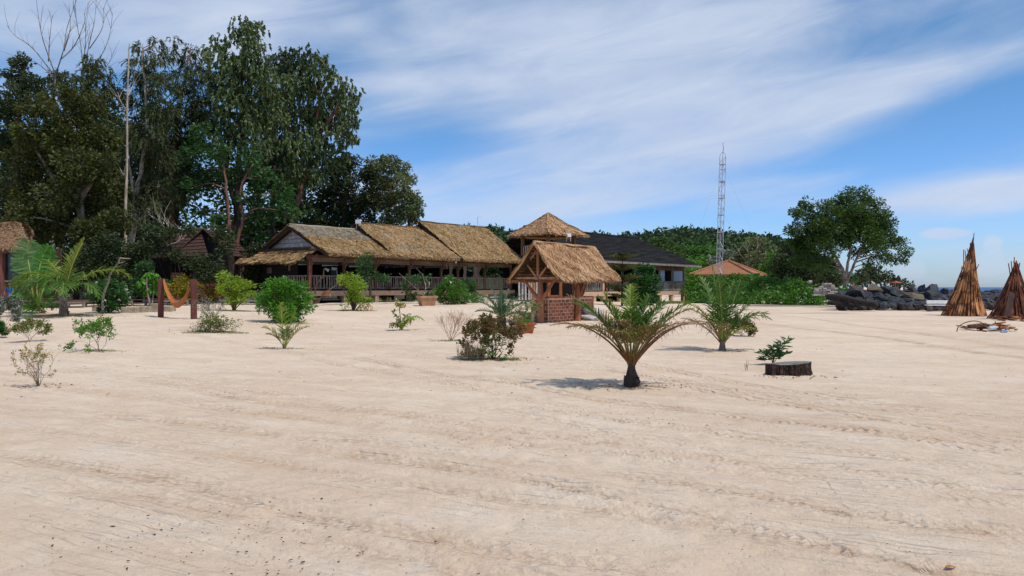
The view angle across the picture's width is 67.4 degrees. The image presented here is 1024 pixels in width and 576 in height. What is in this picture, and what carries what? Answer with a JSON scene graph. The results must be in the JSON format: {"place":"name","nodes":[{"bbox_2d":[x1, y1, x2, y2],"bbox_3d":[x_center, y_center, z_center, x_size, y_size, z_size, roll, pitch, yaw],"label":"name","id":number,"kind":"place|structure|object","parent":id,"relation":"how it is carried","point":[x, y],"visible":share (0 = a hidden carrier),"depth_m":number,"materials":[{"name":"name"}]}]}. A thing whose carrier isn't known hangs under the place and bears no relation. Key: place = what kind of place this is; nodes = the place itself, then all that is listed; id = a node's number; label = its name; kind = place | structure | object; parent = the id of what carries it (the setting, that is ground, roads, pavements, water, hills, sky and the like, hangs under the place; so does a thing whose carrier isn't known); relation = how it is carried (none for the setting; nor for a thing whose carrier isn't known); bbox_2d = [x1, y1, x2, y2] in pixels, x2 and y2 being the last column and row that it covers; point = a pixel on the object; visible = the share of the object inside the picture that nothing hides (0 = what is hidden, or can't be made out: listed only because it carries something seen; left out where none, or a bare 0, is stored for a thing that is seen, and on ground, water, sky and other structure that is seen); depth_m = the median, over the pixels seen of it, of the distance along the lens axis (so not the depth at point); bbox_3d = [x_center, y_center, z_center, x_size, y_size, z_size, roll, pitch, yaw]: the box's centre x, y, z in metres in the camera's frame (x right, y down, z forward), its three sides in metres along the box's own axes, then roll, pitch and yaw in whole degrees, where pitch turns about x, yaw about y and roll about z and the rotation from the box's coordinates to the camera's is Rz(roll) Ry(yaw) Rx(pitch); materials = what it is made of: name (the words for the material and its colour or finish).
{"place":"outdoors","nodes":[
{"label":"outdoors","id":0,"kind":"place"},
{"bbox_2d":[14,307,836,391],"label":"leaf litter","id":1,"kind":"object","parent":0,"point":[461,360],"visible":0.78,"depth_m":16.80,"materials":[{"name":"brown plant"}]},
{"bbox_2d":[62,258,832,292],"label":"hill","id":2,"kind":"structure","parent":0,"point":[470,276],"depth_m":175.77,"materials":[{"name":"plant"}]},
{"bbox_2d":[411,222,839,279],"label":"hill forest","id":3,"kind":"object","parent":2,"relation":"on","point":[731,241],"visible":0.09,"depth_m":206.25,"materials":[{"name":"green plant"}]},
{"bbox_2d":[681,233,709,280],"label":"hillside tree","id":4,"kind":"object","parent":2,"relation":"on","point":[692,242],"visible":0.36,"depth_m":168.96,"materials":[{"name":"green plant"}]},
{"bbox_2d":[0,287,1023,575],"bbox_3d":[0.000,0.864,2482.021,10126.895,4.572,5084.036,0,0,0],"label":"sand ground","id":5,"kind":"structure","parent":0,"point":[912,441],"depth_m":7.61,"materials":[{"name":"sand"}]},
{"bbox_2d":[0,293,24,326],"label":"edge shrub","id":6,"kind":"object","parent":5,"relation":"on","point":[11,305],"visible":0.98,"depth_m":27.09,"materials":[{"name":"grey plant"}]},
{"bbox_2d":[0,51,55,215],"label":"dark left tree","id":7,"kind":"object","parent":5,"relation":"on","point":[19,85],"visible":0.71,"depth_m":59.38,"materials":[{"name":"green plant"}]},
{"bbox_2d":[4,313,53,341],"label":"green shrub","id":8,"kind":"object","parent":5,"relation":"on","point":[30,323],"visible":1,"depth_m":22.25,"materials":[{"name":"green plant"}]},
{"bbox_2d":[0,221,61,306],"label":"thatched hut","id":9,"kind":"object","parent":5,"relation":"on","point":[11,232],"visible":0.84,"depth_m":43.48,"materials":[{"name":"brown plant"}]},
{"bbox_2d":[4,252,20,281],"bbox_3d":[-28.196,-1.302,43.316,0.967,1.893,0.105,0,0,0],"label":"window","id":10,"kind":"structure","parent":9,"relation":"in","point":[8,274],"depth_m":43.35,"materials":[{"name":"grey glass"}]},
{"bbox_2d":[12,289,54,313],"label":"stem clump","id":11,"kind":"object","parent":5,"relation":"on","point":[30,306],"visible":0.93,"depth_m":37.85,"materials":[{"name":"green plant"}]},
{"bbox_2d":[10,238,58,311],"bbox_3d":[-23.817,-0.665,38.253,2.378,3.693,0.847,0,0,-9],"label":"banana plant","id":12,"kind":"object","parent":5,"relation":"on","point":[27,262],"visible":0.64,"depth_m":38.20,"materials":[{"name":"green plant"}]},
{"bbox_2d":[9,342,61,385],"bbox_3d":[-7.539,1.218,12.282,0.747,0.749,0.811,0,0,-43],"label":"twiggy shrub","id":13,"kind":"object","parent":5,"relation":"on","point":[39,349],"visible":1,"depth_m":12.23,"materials":[{"name":"brown plant"}]},
{"bbox_2d":[0,119,78,254],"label":"grove tree","id":14,"kind":"object","parent":5,"relation":"on","point":[2,212],"visible":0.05,"depth_m":79.81,"materials":[{"name":"green plant"}]},
{"bbox_2d":[1,0,94,247],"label":"leafless tree","id":15,"kind":"object","parent":5,"relation":"on","point":[64,47],"visible":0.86,"depth_m":61.96,"materials":[{"name":"grey plant"}]},
{"bbox_2d":[22,312,104,316],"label":"ground cover","id":16,"kind":"object","parent":5,"relation":"on","point":[56,315],"visible":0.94,"depth_m":35.48,"materials":[{"name":"plant"}]},
{"bbox_2d":[0,81,132,303],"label":"leaning brown tree","id":17,"kind":"object","parent":5,"relation":"on","point":[70,193],"visible":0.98,"depth_m":54.02,"materials":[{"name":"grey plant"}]},
{"bbox_2d":[4,237,132,316],"bbox_3d":[-20.861,-0.501,35.750,5.664,3.820,4.076,0,0,0],"label":"coconut palm","id":18,"kind":"object","parent":5,"relation":"on","point":[55,282],"visible":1,"depth_m":35.56,"materials":[{"name":"green plant"}]},
{"bbox_2d":[54,243,100,297],"bbox_3d":[-30.728,-1.036,52.168,5.014,4.424,2.888,0,0,0],"label":"shade shrub","id":19,"kind":"object","parent":5,"relation":"on","point":[63,267],"visible":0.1,"depth_m":52.19,"materials":[{"name":"green plant"}]},
{"bbox_2d":[62,315,115,352],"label":"sparse shrub","id":20,"kind":"object","parent":5,"relation":"on","point":[92,326],"visible":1,"depth_m":19.22,"materials":[{"name":"green plant"}]},
{"bbox_2d":[43,53,135,299],"bbox_3d":[-35.135,-9.095,64.033,6.601,20.924,7.257,0,0,-37],"label":"dark left tree","id":21,"kind":"object","parent":5,"relation":"on","point":[87,81],"visible":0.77,"depth_m":63.31,"materials":[{"name":"green plant"}]},
{"bbox_2d":[72,0,120,210],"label":"leafless tree","id":22,"kind":"object","parent":5,"relation":"on","point":[103,20],"visible":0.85,"depth_m":65.83,"materials":[{"name":"grey plant"}]},
{"bbox_2d":[51,91,158,284],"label":"grove tree","id":23,"kind":"object","parent":5,"relation":"on","point":[138,232],"visible":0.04,"depth_m":81.33,"materials":[{"name":"green plant"}]},
{"bbox_2d":[82,277,133,312],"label":"glossy bush","id":24,"kind":"object","parent":5,"relation":"on","point":[115,290],"visible":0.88,"depth_m":37.79,"materials":[{"name":"green plant"}]},
{"bbox_2d":[71,228,149,294],"bbox_3d":[-27.119,-1.467,51.925,5.285,5.176,3.359,0,0,0],"label":"shade shrub","id":25,"kind":"object","parent":5,"relation":"on","point":[108,257],"visible":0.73,"depth_m":51.56,"materials":[{"name":"green plant"}]},
{"bbox_2d":[101,257,130,313],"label":"bare sapling","id":26,"kind":"object","parent":5,"relation":"on","point":[103,295],"visible":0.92,"depth_m":37.15,"materials":[{"name":"grey plant"}]},
{"bbox_2d":[103,43,139,294],"bbox_3d":[-28.666,-8.283,55.913,2.407,19.166,2.971,0,0,0],"label":"bare tree","id":27,"kind":"object","parent":5,"relation":"on","point":[126,183],"visible":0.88,"depth_m":55.93,"materials":[{"name":"grey plant"}]},
{"bbox_2d":[100,35,190,251],"bbox_3d":[-29.880,-9.638,63.352,7.899,21.916,8.661,0,0,0],"label":"feathery tree","id":28,"kind":"object","parent":5,"relation":"on","point":[144,187],"visible":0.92,"depth_m":62.71,"materials":[{"name":"green plant"}]},
{"bbox_2d":[134,268,164,305],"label":"leaved plant","id":29,"kind":"object","parent":5,"relation":"on","point":[146,278],"visible":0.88,"depth_m":46.79,"materials":[{"name":"green plant"}]},
{"bbox_2d":[126,258,174,302],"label":"shade shrub","id":30,"kind":"object","parent":5,"relation":"on","point":[146,265],"visible":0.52,"depth_m":50.60,"materials":[{"name":"green plant"}]},
{"bbox_2d":[121,95,200,257],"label":"grove tree","id":31,"kind":"object","parent":5,"relation":"on","point":[188,198],"visible":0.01,"depth_m":84.87,"materials":[{"name":"green plant"}]},
{"bbox_2d":[158,278,163,316],"bbox_3d":[-16.090,0.551,35.183,0.250,1.971,0.250,0,0,-26],"label":"hammock post","id":32,"kind":"object","parent":5,"relation":"on","point":[160,298],"visible":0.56,"depth_m":35.06,"materials":[{"name":"wood"}]},
{"bbox_2d":[160,278,190,307],"bbox_3d":[-14.925,0.219,34.166,0.356,1.338,3.102,0,0,-44],"label":"hammock","id":33,"kind":"object","parent":32,"relation":"hanging from","point":[174,302],"visible":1,"depth_m":34.11,"materials":[{"name":"orange fabric"}]},
{"bbox_2d":[132,192,190,298],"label":"dead branches","id":34,"kind":"object","parent":5,"relation":"on","point":[162,224],"visible":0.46,"depth_m":56.77,"materials":[{"name":"wood"}]},
{"bbox_2d":[140,43,220,257],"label":"feathery tree","id":35,"kind":"object","parent":5,"relation":"on","point":[192,111],"visible":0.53,"depth_m":67.62,"materials":[{"name":"green plant"}]},
{"bbox_2d":[130,219,236,298],"bbox_3d":[-22.154,-1.794,52.068,6.889,5.773,2.359,0,0,-3],"label":"shade shrub","id":36,"kind":"object","parent":5,"relation":"on","point":[155,249],"visible":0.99,"depth_m":51.84,"materials":[{"name":"green plant"}]},
{"bbox_2d":[164,273,211,304],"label":"croton bush","id":37,"kind":"object","parent":5,"relation":"on","point":[179,289],"visible":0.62,"depth_m":50.00,"materials":[{"name":"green plant"}]},
{"bbox_2d":[128,227,248,302],"bbox_3d":[-24.212,-1.660,58.935,9.364,6.002,7.395,0,0,25],"label":"shaded bungalow","id":38,"kind":"object","parent":5,"relation":"on","point":[200,241],"visible":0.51,"depth_m":57.59,"materials":[{"name":"red tile"}]},
{"bbox_2d":[190,280,196,318],"bbox_3d":[-13.747,0.587,33.180,0.250,1.903,0.250,0,0,-26],"label":"hammock post","id":39,"kind":"object","parent":5,"relation":"on","point":[193,291],"visible":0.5,"depth_m":33.08,"materials":[{"name":"wood"}]},
{"bbox_2d":[179,248,231,301],"bbox_3d":[-20.292,-0.768,51.009,3.371,3.734,2.260,0,0,0],"label":"shade shrub","id":40,"kind":"object","parent":5,"relation":"on","point":[204,267],"visible":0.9,"depth_m":50.74,"materials":[{"name":"green plant"}]},
{"bbox_2d":[189,297,226,328],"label":"flowering bush","id":41,"kind":"object","parent":5,"relation":"on","point":[208,302],"visible":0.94,"depth_m":26.95,"materials":[{"name":"grey plant"}]},
{"bbox_2d":[197,278,226,301],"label":"croton bush","id":42,"kind":"object","parent":5,"relation":"on","point":[214,294],"visible":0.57,"depth_m":51.15,"materials":[{"name":"red plant"}]},
{"bbox_2d":[187,307,242,331],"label":"leafy undergrowth","id":43,"kind":"object","parent":5,"relation":"on","point":[218,324],"visible":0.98,"depth_m":26.29,"materials":[{"name":"green plant"}]},
{"bbox_2d":[214,269,259,310],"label":"clumped shrub","id":44,"kind":"object","parent":5,"relation":"on","point":[231,287],"visible":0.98,"depth_m":41.17,"materials":[{"name":"green plant"}]},
{"bbox_2d":[174,120,308,291],"bbox_3d":[-21.522,-6.124,61.527,11.464,15.033,4.416,0,0,11],"label":"broadleaf tree","id":45,"kind":"object","parent":5,"relation":"on","point":[273,193],"visible":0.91,"depth_m":61.61,"materials":[{"name":"green plant"}]},
{"bbox_2d":[195,14,293,296],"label":"grey green tree","id":46,"kind":"object","parent":5,"relation":"on","point":[257,117],"visible":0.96,"depth_m":65.87,"materials":[{"name":"green plant"}]},
{"bbox_2d":[241,242,263,290],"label":"shade shrub","id":47,"kind":"object","parent":5,"relation":"on","point":[254,272],"visible":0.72,"depth_m":57.83,"materials":[{"name":"green plant"}]},
{"bbox_2d":[209,140,330,268],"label":"grove tree","id":48,"kind":"object","parent":5,"relation":"on","point":[306,203],"visible":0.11,"depth_m":84.97,"materials":[{"name":"green plant"}]},
{"bbox_2d":[44,498,507,574],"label":"debris","id":49,"kind":"object","parent":5,"relation":"on","point":[244,539],"visible":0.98,"depth_m":4.73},
{"bbox_2d":[246,42,319,298],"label":"dark rounded tree","id":50,"kind":"object","parent":5,"relation":"on","point":[285,65],"visible":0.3,"depth_m":73.80,"materials":[{"name":"green plant"}]},
{"bbox_2d":[261,302,308,348],"bbox_3d":[-5.956,0.990,20.210,1.305,1.280,0.834,0,0,0],"label":"coconut palm","id":51,"kind":"object","parent":5,"relation":"on","point":[289,334],"visible":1,"depth_m":20.23,"materials":[{"name":"green plant"}]},
{"bbox_2d":[253,276,317,322],"bbox_3d":[-9.405,0.484,32.002,2.631,2.015,2.584,0,0,-36],"label":"round shrub","id":52,"kind":"object","parent":5,"relation":"on","point":[301,299],"visible":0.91,"depth_m":31.52,"materials":[{"name":"green plant"}]},
{"bbox_2d":[272,54,365,296],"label":"grey green tree","id":53,"kind":"object","parent":5,"relation":"on","point":[316,123],"visible":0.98,"depth_m":68.22,"materials":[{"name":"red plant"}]},
{"bbox_2d":[303,152,384,298],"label":"tree","id":54,"kind":"object","parent":5,"relation":"on","point":[345,209],"visible":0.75,"depth_m":72.74,"materials":[{"name":"green plant"}]},
{"bbox_2d":[336,271,373,310],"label":"clumped shrub","id":55,"kind":"object","parent":5,"relation":"on","point":[354,297],"visible":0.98,"depth_m":41.15,"materials":[{"name":"green plant"}]},
{"bbox_2d":[354,252,391,302],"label":"terrace tree","id":56,"kind":"object","parent":5,"relation":"on","point":[382,277],"visible":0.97,"depth_m":52.68,"materials":[{"name":"green plant"}]},
{"bbox_2d":[232,217,520,303],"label":"thatched restaurant","id":57,"kind":"structure","parent":5,"relation":"on","point":[427,248],"depth_m":60.56,"materials":[{"name":"plant"}]},
{"bbox_2d":[362,153,420,298],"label":"flowering tree","id":58,"kind":"object","parent":5,"relation":"on","point":[403,197],"visible":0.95,"depth_m":70.62,"materials":[{"name":"green plant"}]},
{"bbox_2d":[389,299,424,329],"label":"shrub","id":59,"kind":"object","parent":5,"relation":"on","point":[402,323],"visible":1,"depth_m":29.09,"materials":[{"name":"green plant"}]},
{"bbox_2d":[404,194,425,296],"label":"end tree","id":60,"kind":"object","parent":5,"relation":"on","point":[415,209],"visible":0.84,"depth_m":68.47,"materials":[{"name":"green plant"}]},
{"bbox_2d":[399,272,433,301],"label":"terrace shrub","id":61,"kind":"object","parent":5,"relation":"on","point":[411,296],"visible":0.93,"depth_m":54.87,"materials":[{"name":"green plant"}]},
{"bbox_2d":[310,299,528,306],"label":"terrace kerb","id":62,"kind":"structure","parent":5,"relation":"on","point":[322,304],"depth_m":51.12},
{"bbox_2d":[416,296,437,305],"bbox_3d":[-5.265,0.804,47.574,1.135,0.620,1.135,0,0,-20],"label":"flower pot","id":63,"kind":"object","parent":5,"relation":"on","point":[426,300],"visible":0.95,"depth_m":47.15,"materials":[{"name":"ceramic"}]},
{"bbox_2d":[434,309,472,340],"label":"bare shrub","id":64,"kind":"object","parent":5,"relation":"on","point":[455,323],"visible":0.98,"depth_m":23.23,"materials":[{"name":"plant"}]},
{"bbox_2d":[432,274,477,304],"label":"terrace shrub","id":65,"kind":"object","parent":5,"relation":"on","point":[450,297],"visible":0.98,"depth_m":49.43,"materials":[{"name":"green plant"}]},
{"bbox_2d":[455,339,484,359],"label":"dry grass","id":66,"kind":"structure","parent":5,"relation":"on","point":[469,348],"depth_m":17.30,"materials":[{"name":"plant"}]},
{"bbox_2d":[462,278,479,295],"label":"terrace shrub","id":67,"kind":"object","parent":5,"relation":"on","point":[470,287],"visible":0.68,"depth_m":60.22,"materials":[{"name":"green plant"}]},
{"bbox_2d":[455,310,526,357],"bbox_3d":[-0.448,1.145,17.442,1.570,1.281,1.414,0,0,-10],"label":"bronze shrub","id":68,"kind":"object","parent":5,"relation":"on","point":[488,325],"visible":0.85,"depth_m":17.26,"materials":[{"name":"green plant"}]},
{"bbox_2d":[474,327,507,359],"bbox_3d":[-0.453,1.241,17.263,0.724,0.813,0.690,0,0,18],"label":"sucker growth","id":69,"kind":"object","parent":5,"relation":"on","point":[491,351],"visible":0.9,"depth_m":17.23,"materials":[{"name":"green plant"}]},
{"bbox_2d":[475,289,529,325],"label":"date palm","id":70,"kind":"object","parent":5,"relation":"on","point":[502,308],"visible":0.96,"depth_m":26.71,"materials":[{"name":"green plant"}]},
{"bbox_2d":[503,263,518,296],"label":"dark gabled wing","id":71,"kind":"structure","parent":5,"relation":"on","point":[506,275],"depth_m":78.30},
{"bbox_2d":[506,296,543,325],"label":"bougainvillea","id":72,"kind":"object","parent":5,"relation":"on","point":[527,306],"visible":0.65,"depth_m":28.10,"materials":[{"name":"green plant"}]},
{"bbox_2d":[517,322,535,333],"bbox_3d":[0.487,1.386,26.545,0.514,0.400,0.514,0,0,-20],"label":"flower pot","id":73,"kind":"object","parent":5,"relation":"on","point":[529,325],"visible":0.67,"depth_m":26.36,"materials":[{"name":"ceramic"}]},
{"bbox_2d":[518,282,571,300],"bbox_3d":[3.078,0.107,61.763,5.194,2.400,3.575,0,0,0],"label":"paling fence","id":74,"kind":"object","parent":5,"relation":"on","point":[566,288],"visible":0.37,"depth_m":63.45,"materials":[{"name":"wood"}]},
{"bbox_2d":[507,212,589,300],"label":"watchtower","id":75,"kind":"structure","parent":5,"relation":"on","point":[547,226],"depth_m":61.39,"materials":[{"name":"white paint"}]},
{"bbox_2d":[503,240,621,322],"bbox_3d":[2.536,-0.203,35.843,3.159,3.763,6.382,0,0,33],"label":"well shelter","id":76,"kind":"object","parent":5,"relation":"on","point":[551,263],"visible":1,"depth_m":34.53,"materials":[{"name":"red brick"}]},
{"bbox_2d":[502,225,701,301],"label":"dark roofed house","id":77,"kind":"structure","parent":5,"relation":"on","point":[670,268],"depth_m":79.92,"materials":[{"name":"black paint"}]},
{"bbox_2d":[604,252,643,305],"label":"norfolk pine","id":78,"kind":"object","parent":5,"relation":"on","point":[621,267],"visible":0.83,"depth_m":57.72,"materials":[{"name":"green plant"}]},
{"bbox_2d":[548,283,707,387],"bbox_3d":[1.910,0.804,12.664,2.662,1.786,1.694,0,0,0],"label":"date palm","id":79,"kind":"object","parent":5,"relation":"on","point":[634,326],"visible":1,"depth_m":12.53,"materials":[{"name":"green plant"}]},
{"bbox_2d":[625,262,663,306],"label":"leafy bush","id":80,"kind":"object","parent":5,"relation":"on","point":[648,272],"visible":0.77,"depth_m":59.70,"materials":[{"name":"green plant"}]},
{"bbox_2d":[647,234,695,258],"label":"hillside tree","id":81,"kind":"object","parent":5,"relation":"on","point":[663,242],"visible":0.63,"depth_m":149.15,"materials":[{"name":"green plant"}]},
{"bbox_2d":[685,256,702,278],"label":"hillside tree","id":82,"kind":"object","parent":5,"relation":"on","point":[688,270],"visible":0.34,"depth_m":128.00,"materials":[{"name":"green plant"}]},
{"bbox_2d":[683,240,720,268],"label":"hillside tree","id":83,"kind":"object","parent":5,"relation":"on","point":[701,253],"visible":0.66,"depth_m":151.34,"materials":[{"name":"green plant"}]},
{"bbox_2d":[674,146,768,298],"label":"lattice mast","id":84,"kind":"object","parent":5,"relation":"on","point":[721,215],"visible":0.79,"depth_m":94.85,"materials":[{"name":"metal"}]},
{"bbox_2d":[706,248,740,265],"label":"hillside tree","id":85,"kind":"object","parent":5,"relation":"on","point":[729,255],"visible":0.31,"depth_m":143.67,"materials":[{"name":"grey plant"}]},
{"bbox_2d":[678,265,771,350],"bbox_3d":[5.501,0.526,19.771,2.303,2.259,1.681,0,0,21],"label":"coconut palm","id":86,"kind":"object","parent":5,"relation":"on","point":[720,318],"visible":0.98,"depth_m":19.68,"materials":[{"name":"green plant"}]},
{"bbox_2d":[689,260,766,297],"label":"hipped pavilion","id":87,"kind":"structure","parent":5,"relation":"on","point":[729,267],"depth_m":98.45,"materials":[{"name":"tile"}]},
{"bbox_2d":[724,315,758,336],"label":"bronze shrub","id":88,"kind":"object","parent":5,"relation":"on","point":[750,332],"visible":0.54,"depth_m":24.56,"materials":[{"name":"green plant"}]},
{"bbox_2d":[731,235,778,268],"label":"hillside tree","id":89,"kind":"object","parent":5,"relation":"on","point":[752,248],"visible":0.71,"depth_m":140.52,"materials":[{"name":"green plant"}]},
{"bbox_2d":[680,272,830,305],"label":"creeper hedge","id":90,"kind":"object","parent":5,"relation":"on","point":[777,293],"visible":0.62,"depth_m":74.42,"materials":[{"name":"green plant"}]},
{"bbox_2d":[754,248,789,283],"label":"hillside tree","id":91,"kind":"object","parent":5,"relation":"on","point":[764,268],"visible":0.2,"depth_m":133.68,"materials":[{"name":"green plant"}]},
{"bbox_2d":[754,335,794,362],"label":"leafy sapling","id":92,"kind":"object","parent":5,"relation":"on","point":[777,352],"visible":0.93,"depth_m":16.14,"materials":[{"name":"green plant"}]},
{"bbox_2d":[765,361,812,375],"bbox_3d":[5.241,1.557,14.502,0.926,0.335,0.610,0,0,0],"label":"tree stump","id":93,"kind":"object","parent":5,"relation":"on","point":[795,368],"visible":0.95,"depth_m":14.30,"materials":[{"name":"wood"}]},
{"bbox_2d":[767,238,842,292],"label":"hillside tree","id":94,"kind":"object","parent":5,"relation":"on","point":[781,269],"visible":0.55,"depth_m":90.66,"materials":[{"name":"green plant"}]},
{"bbox_2d":[782,184,914,289],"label":"spreading tree","id":95,"kind":"object","parent":5,"relation":"on","point":[856,219],"visible":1,"depth_m":73.45,"materials":[{"name":"green plant"}]},
{"bbox_2d":[825,294,877,307],"bbox_3d":[22.918,0.856,51.858,0.460,0.911,3.844,0,0,-30],"label":"fallen log","id":96,"kind":"object","parent":5,"relation":"on","point":[852,300],"visible":1,"depth_m":51.63,"materials":[{"name":"wood"}]},
{"bbox_2d":[846,285,864,298],"bbox_3d":[24.675,0.412,55.132,1.251,1.080,2.228,-8,-18,30],"label":"boulder","id":97,"kind":"object","parent":5,"relation":"on","point":[855,291],"visible":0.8,"depth_m":54.44,"materials":[{"name":"stone"}]},
{"bbox_2d":[851,264,902,288],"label":"hillside tree","id":98,"kind":"object","parent":5,"relation":"on","point":[866,278],"visible":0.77,"depth_m":150.03,"materials":[{"name":"plant"}]},
{"bbox_2d":[903,292,924,300],"bbox_3d":[28.532,0.744,54.423,1.443,0.880,1.076,0,0,-10],"label":"boulder","id":99,"kind":"object","parent":5,"relation":"on","point":[917,297],"visible":0.62,"depth_m":54.11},
{"bbox_2d":[925,300,947,311],"bbox_3d":[28.624,1.211,51.194,2.148,0.776,0.785,0,0,0],"label":"white bench","id":100,"kind":"object","parent":5,"relation":"on","point":[930,308],"visible":0.59,"depth_m":51.46,"materials":[{"name":"paint"}]},
{"bbox_2d":[940,233,987,316],"bbox_3d":[26.048,-0.766,44.285,2.422,4.805,2.408,0,0,0],"label":"bonfire stack","id":101,"kind":"object","parent":5,"relation":"on","point":[965,298],"visible":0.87,"depth_m":43.91,"materials":[{"name":"wood"}]},
{"bbox_2d":[956,321,1017,330],"bbox_3d":[17.884,1.430,28.689,2.249,0.352,1.842,0,0,0],"label":"scrap heap","id":102,"kind":"object","parent":5,"relation":"on","point":[981,326],"visible":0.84,"depth_m":28.51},
{"bbox_2d":[987,257,1023,319],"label":"bonfire stack","id":103,"kind":"object","parent":5,"relation":"on","point":[1010,301],"visible":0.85,"depth_m":37.80,"materials":[{"name":"wood"}]},
{"bbox_2d":[0,0,1023,286],"label":"sky","id":104,"kind":"structure","parent":0,"point":[614,117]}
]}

